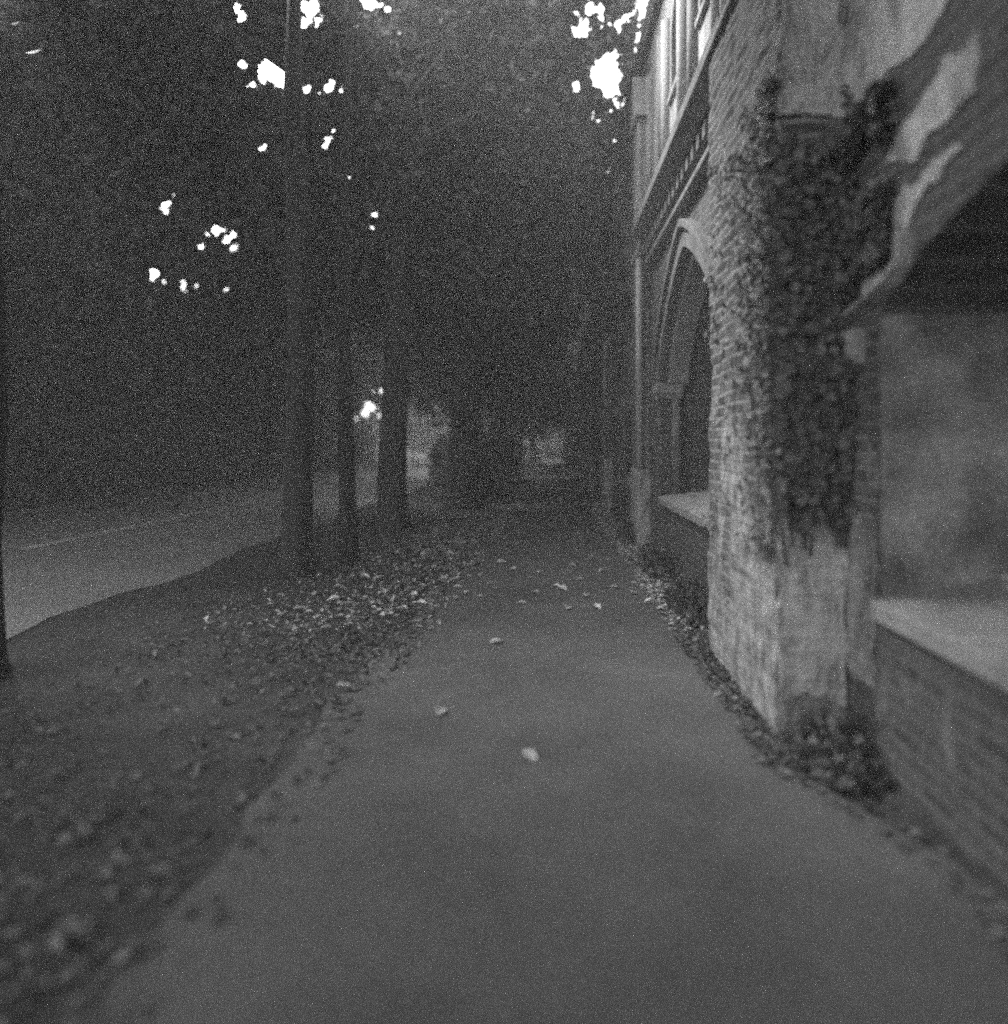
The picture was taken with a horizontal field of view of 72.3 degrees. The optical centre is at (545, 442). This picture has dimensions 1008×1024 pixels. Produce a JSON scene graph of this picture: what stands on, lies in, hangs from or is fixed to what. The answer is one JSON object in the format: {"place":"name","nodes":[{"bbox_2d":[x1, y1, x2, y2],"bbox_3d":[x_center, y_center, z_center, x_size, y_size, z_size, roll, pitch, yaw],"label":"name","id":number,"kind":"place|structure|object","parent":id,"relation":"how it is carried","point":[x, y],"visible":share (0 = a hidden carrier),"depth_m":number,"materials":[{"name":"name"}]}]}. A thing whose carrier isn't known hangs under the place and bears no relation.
{"place":"outdoors","nodes":[
{"label":"outdoors","id":0,"kind":"place"},
{"bbox_2d":[2,461,434,638],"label":"road","id":1,"kind":"structure","parent":0,"point":[41,583],"depth_m":11.38,"materials":[{"name":"grey asphalt"}]},
{"bbox_2d":[16,500,262,549],"bbox_3d":[-7.650,1.556,14.250,0.140,0.020,8.500,0,0,0],"label":"road centre line","id":2,"kind":"object","parent":1,"relation":"on","point":[50,543],"visible":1,"depth_m":12.41,"materials":[{"name":"paint"}]},
{"bbox_2d":[368,458,438,470],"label":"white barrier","id":3,"kind":"object","parent":1,"relation":"on","point":[372,467],"visible":0.47,"depth_m":41.43,"materials":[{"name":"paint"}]},
{"bbox_2d":[411,402,413,462],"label":"lamp post","id":4,"kind":"object","parent":1,"relation":"on","point":[412,446],"visible":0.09,"depth_m":44.95,"materials":[{"name":"grey metal"}]},
{"bbox_2d":[150,0,647,419],"label":"sky","id":5,"kind":"structure","parent":0,"point":[606,77],"materials":[{"name":"white"}]},
{"bbox_2d":[0,454,1007,1023],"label":"ground","id":6,"kind":"structure","parent":0,"point":[122,918],"depth_m":3.91,"materials":[{"name":"soil"}]},
{"bbox_2d":[0,210,11,681],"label":"verge tree","id":7,"kind":"object","parent":6,"relation":"on","point":[5,669],"visible":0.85,"depth_m":4.71,"materials":[{"name":"black plant"}]},
{"bbox_2d":[0,4,169,386],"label":"roadside tree","id":8,"kind":"object","parent":6,"relation":"on","point":[29,241],"visible":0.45,"depth_m":12.80,"materials":[{"name":"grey plant"}]},
{"bbox_2d":[5,192,286,502],"bbox_3d":[-12.652,-4.787,18.519,12.846,12.956,9.516,0,0,0],"label":"roadside tree","id":9,"kind":"object","parent":6,"relation":"on","point":[228,327],"visible":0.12,"depth_m":17.51,"materials":[{"name":"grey plant"}]},
{"bbox_2d":[4,374,378,508],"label":"undergrowth","id":10,"kind":"object","parent":6,"relation":"on","point":[112,445],"visible":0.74,"depth_m":22.67,"materials":[{"name":"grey plant"}]},
{"bbox_2d":[26,247,363,471],"bbox_3d":[-19.101,-5.888,30.493,10.375,15.397,66.537,0,0,0],"label":"wood","id":11,"kind":"object","parent":6,"relation":"on","point":[85,383],"depth_m":26.67,"materials":[{"name":"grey plant"}]},
{"bbox_2d":[88,197,335,477],"bbox_3d":[-13.166,-4.805,24.491,12.677,12.990,9.635,0,0,0],"label":"roadside tree","id":12,"kind":"object","parent":6,"relation":"on","point":[266,364],"visible":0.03,"depth_m":23.50,"materials":[{"name":"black plant"}]},
{"bbox_2d":[3,457,426,516],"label":"kerb","id":13,"kind":"structure","parent":6,"relation":"on","point":[55,507],"depth_m":19.14,"materials":[{"name":"concrete"}]},
{"bbox_2d":[0,0,436,579],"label":"verge tree","id":14,"kind":"object","parent":6,"relation":"on","point":[170,102],"visible":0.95,"depth_m":10.09,"materials":[{"name":"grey plant"}]},
{"bbox_2d":[146,235,383,477],"bbox_3d":[-12.827,-4.675,31.107,12.815,12.731,9.294,0,0,0],"label":"roadside tree","id":15,"kind":"object","parent":6,"relation":"on","point":[363,367],"visible":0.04,"depth_m":30.28,"materials":[{"name":"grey plant"}]},
{"bbox_2d":[251,337,383,423],"bbox_3d":[-13.684,-5.005,38.148,12.684,13.386,9.440,0,0,0],"label":"roadside tree","id":16,"kind":"object","parent":6,"relation":"on","point":[357,396],"visible":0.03,"depth_m":37.41,"materials":[{"name":"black plant"}]},
{"bbox_2d":[325,595,339,601],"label":"fallen leaf","id":17,"kind":"object","parent":6,"relation":"on","point":[331,597],"visible":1,"depth_m":6.84,"materials":[{"name":"grey plant"}]},
{"bbox_2d":[264,379,432,432],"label":"roadside tree","id":18,"kind":"object","parent":6,"relation":"on","point":[330,413],"visible":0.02,"depth_m":46.18,"materials":[{"name":"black plant"}]},
{"bbox_2d":[354,400,379,449],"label":"distant tree","id":19,"kind":"object","parent":6,"relation":"on","point":[369,411],"depth_m":75.65,"materials":[{"name":"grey plant"}]},
{"bbox_2d":[194,0,592,532],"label":"verge tree","id":20,"kind":"object","parent":6,"relation":"on","point":[431,258],"visible":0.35,"depth_m":13.71,"materials":[{"name":"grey plant"}]},
{"bbox_2d":[367,393,449,455],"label":"road end tree","id":21,"kind":"object","parent":6,"relation":"on","point":[431,435],"visible":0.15,"depth_m":62.45,"materials":[{"name":"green plant"}]},
{"bbox_2d":[356,390,537,453],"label":"wood","id":22,"kind":"object","parent":6,"relation":"on","point":[526,441],"depth_m":93.70,"materials":[{"name":"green plant"}]},
{"bbox_2d":[335,213,587,446],"bbox_3d":[-3.264,-5.221,23.827,11.168,13.823,9.605,0,0,0],"label":"verge tree","id":23,"kind":"object","parent":6,"relation":"on","point":[563,330],"depth_m":24.17,"materials":[{"name":"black plant"}]},
{"bbox_2d":[421,423,513,500],"bbox_3d":[-2.275,0.535,19.975,2.607,2.191,5.184,0,0,0],"label":"verge shrub","id":24,"kind":"object","parent":6,"relation":"on","point":[490,472],"visible":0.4,"depth_m":19.50,"materials":[{"name":"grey plant"}]},
{"bbox_2d":[306,0,647,566],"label":"verge tree","id":25,"kind":"object","parent":6,"relation":"on","point":[514,70],"visible":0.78,"depth_m":12.04,"materials":[{"name":"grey plant"}]},
{"bbox_2d":[380,290,582,433],"bbox_3d":[-2.496,-5.458,31.032,10.518,14.294,10.134,0,0,0],"label":"verge tree","id":26,"kind":"object","parent":6,"relation":"on","point":[442,397],"visible":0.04,"depth_m":30.58,"materials":[{"name":"black plant"}]},
{"bbox_2d":[432,338,572,438],"bbox_3d":[-2.321,-5.417,38.930,10.508,14.216,10.415,0,0,0],"label":"verge tree","id":27,"kind":"object","parent":6,"relation":"on","point":[554,396],"visible":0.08,"depth_m":36.77,"materials":[{"name":"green plant"}]},
{"bbox_2d":[0,500,1007,1023],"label":"leaf litter","id":28,"kind":"object","parent":6,"relation":"on","point":[144,946],"visible":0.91,"depth_m":3.93,"materials":[{"name":"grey plant"}]},
{"bbox_2d":[482,421,531,483],"bbox_3d":[-1.957,0.282,31.560,2.552,2.722,11.934,0,0,0],"label":"path shrub","id":29,"kind":"object","parent":6,"relation":"on","point":[514,446],"visible":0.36,"depth_m":27.23,"materials":[{"name":"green plant"}]},
{"bbox_2d":[427,14,607,510],"bbox_3d":[-1.281,-5.493,18.953,6.449,14.370,8.691,0,0,0],"label":"verge tree","id":30,"kind":"object","parent":6,"relation":"on","point":[463,491],"visible":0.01,"depth_m":16.39,"materials":[{"name":"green plant"}]},
{"bbox_2d":[483,405,559,447],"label":"verge tree","id":31,"kind":"object","parent":6,"relation":"on","point":[544,431],"depth_m":44.09,"materials":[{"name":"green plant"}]},
{"bbox_2d":[523,457,545,461],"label":"wall","id":32,"kind":"structure","parent":6,"relation":"on","point":[538,458],"depth_m":57.40,"materials":[{"name":"stone"}]},
{"bbox_2d":[515,424,562,446],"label":"distant tree","id":33,"kind":"object","parent":6,"relation":"on","point":[554,437],"visible":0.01,"depth_m":64.95,"materials":[{"name":"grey plant"}]},
{"bbox_2d":[520,441,563,460],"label":"hedge","id":34,"kind":"object","parent":6,"relation":"on","point":[548,452],"visible":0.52,"depth_m":59.96,"materials":[{"name":"grey plant"}]},
{"bbox_2d":[526,414,564,462],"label":"path end tree","id":35,"kind":"object","parent":6,"relation":"on","point":[533,455],"visible":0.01,"depth_m":54.69,"materials":[{"name":"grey plant"}]},
{"bbox_2d":[616,510,635,544],"bbox_3d":[1.299,1.359,11.088,0.288,0.529,1.035,0,0,0],"label":"wall weed","id":36,"kind":"object","parent":6,"relation":"on","point":[626,534],"depth_m":10.92,"materials":[{"name":"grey plant"}]},
{"bbox_2d":[636,535,677,583],"bbox_3d":[1.382,1.393,8.595,0.462,0.464,1.821,0,0,0],"label":"wall weed","id":37,"kind":"object","parent":6,"relation":"on","point":[656,558],"depth_m":8.34,"materials":[{"name":"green plant"}]},
{"bbox_2d":[663,567,708,628],"bbox_3d":[1.362,1.418,6.603,0.409,0.413,1.428,0,0,0],"label":"wall weed","id":38,"kind":"object","parent":6,"relation":"on","point":[691,599],"depth_m":6.41,"materials":[{"name":"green plant"}]},
{"bbox_2d":[563,0,1007,895],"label":"arcaded building","id":39,"kind":"structure","parent":6,"relation":"on","point":[885,628],"depth_m":3.56,"materials":[{"name":"brick"}]},
{"bbox_2d":[667,77,675,105],"bbox_3d":[1.855,-5.165,8.785,0.470,1.370,0.800,0,0,0],"label":"window","id":40,"kind":"structure","parent":39,"relation":"in","point":[673,90],"depth_m":8.88,"materials":[{"name":"white glass"}]},
{"bbox_2d":[694,0,709,29],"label":"window","id":41,"kind":"structure","parent":39,"relation":"in","point":[704,5],"depth_m":7.23,"materials":[{"name":"white glass"}]},
{"bbox_2d":[702,68,897,566],"bbox_3d":[1.452,-0.708,4.191,0.574,2.757,2.060,0,0,0],"label":"ivy","id":42,"kind":"object","parent":39,"relation":"attached to","point":[828,228],"visible":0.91,"depth_m":3.62,"materials":[{"name":"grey plant"}]},
{"bbox_2d":[996,575,1007,582],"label":"fallen leaf","id":43,"kind":"object","parent":39,"relation":"on","point":[1004,578],"visible":1,"depth_m":3.21,"materials":[{"name":"grey plant"}]},
{"bbox_2d":[999,581,1007,590],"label":"fallen leaf","id":44,"kind":"object","parent":39,"relation":"on","point":[1005,587],"visible":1,"depth_m":3.07,"materials":[{"name":"grey plant"}]},
{"bbox_2d":[783,696,890,796],"bbox_3d":[1.414,1.442,3.401,0.444,0.362,0.640,0,0,0],"label":"wall weed","id":45,"kind":"object","parent":6,"relation":"on","point":[837,749],"depth_m":3.29,"materials":[{"name":"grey plant"}]},
{"bbox_2d":[78,460,1007,1023],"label":"path","id":46,"kind":"structure","parent":0,"point":[646,838],"depth_m":2.56,"materials":[{"name":"grey asphalt"}]},
{"bbox_2d":[338,682,349,685],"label":"fallen leaf","id":47,"kind":"object","parent":46,"relation":"on","point":[343,684],"visible":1,"depth_m":4.40,"materials":[{"name":"grey plant"}]},
{"bbox_2d":[434,705,445,715],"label":"fallen leaf","id":48,"kind":"object","parent":46,"relation":"on","point":[439,710],"visible":1,"depth_m":3.98,"materials":[{"name":"grey plant"}]},
{"bbox_2d":[490,638,503,642],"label":"fallen leaf","id":49,"kind":"object","parent":46,"relation":"on","point":[495,640],"visible":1,"depth_m":5.38,"materials":[{"name":"grey plant"}]},
{"bbox_2d":[523,749,536,761],"bbox_3d":[-0.079,1.552,3.404,0.086,0.043,0.070,9,11,9],"label":"fallen leaf","id":50,"kind":"object","parent":46,"relation":"on","point":[530,754],"visible":0.88,"depth_m":3.41,"materials":[{"name":"grey plant"}]},
{"bbox_2d":[558,585,566,589],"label":"fallen leaf","id":51,"kind":"object","parent":46,"relation":"on","point":[564,587],"visible":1,"depth_m":7.34,"materials":[{"name":"grey plant"}]}
]}

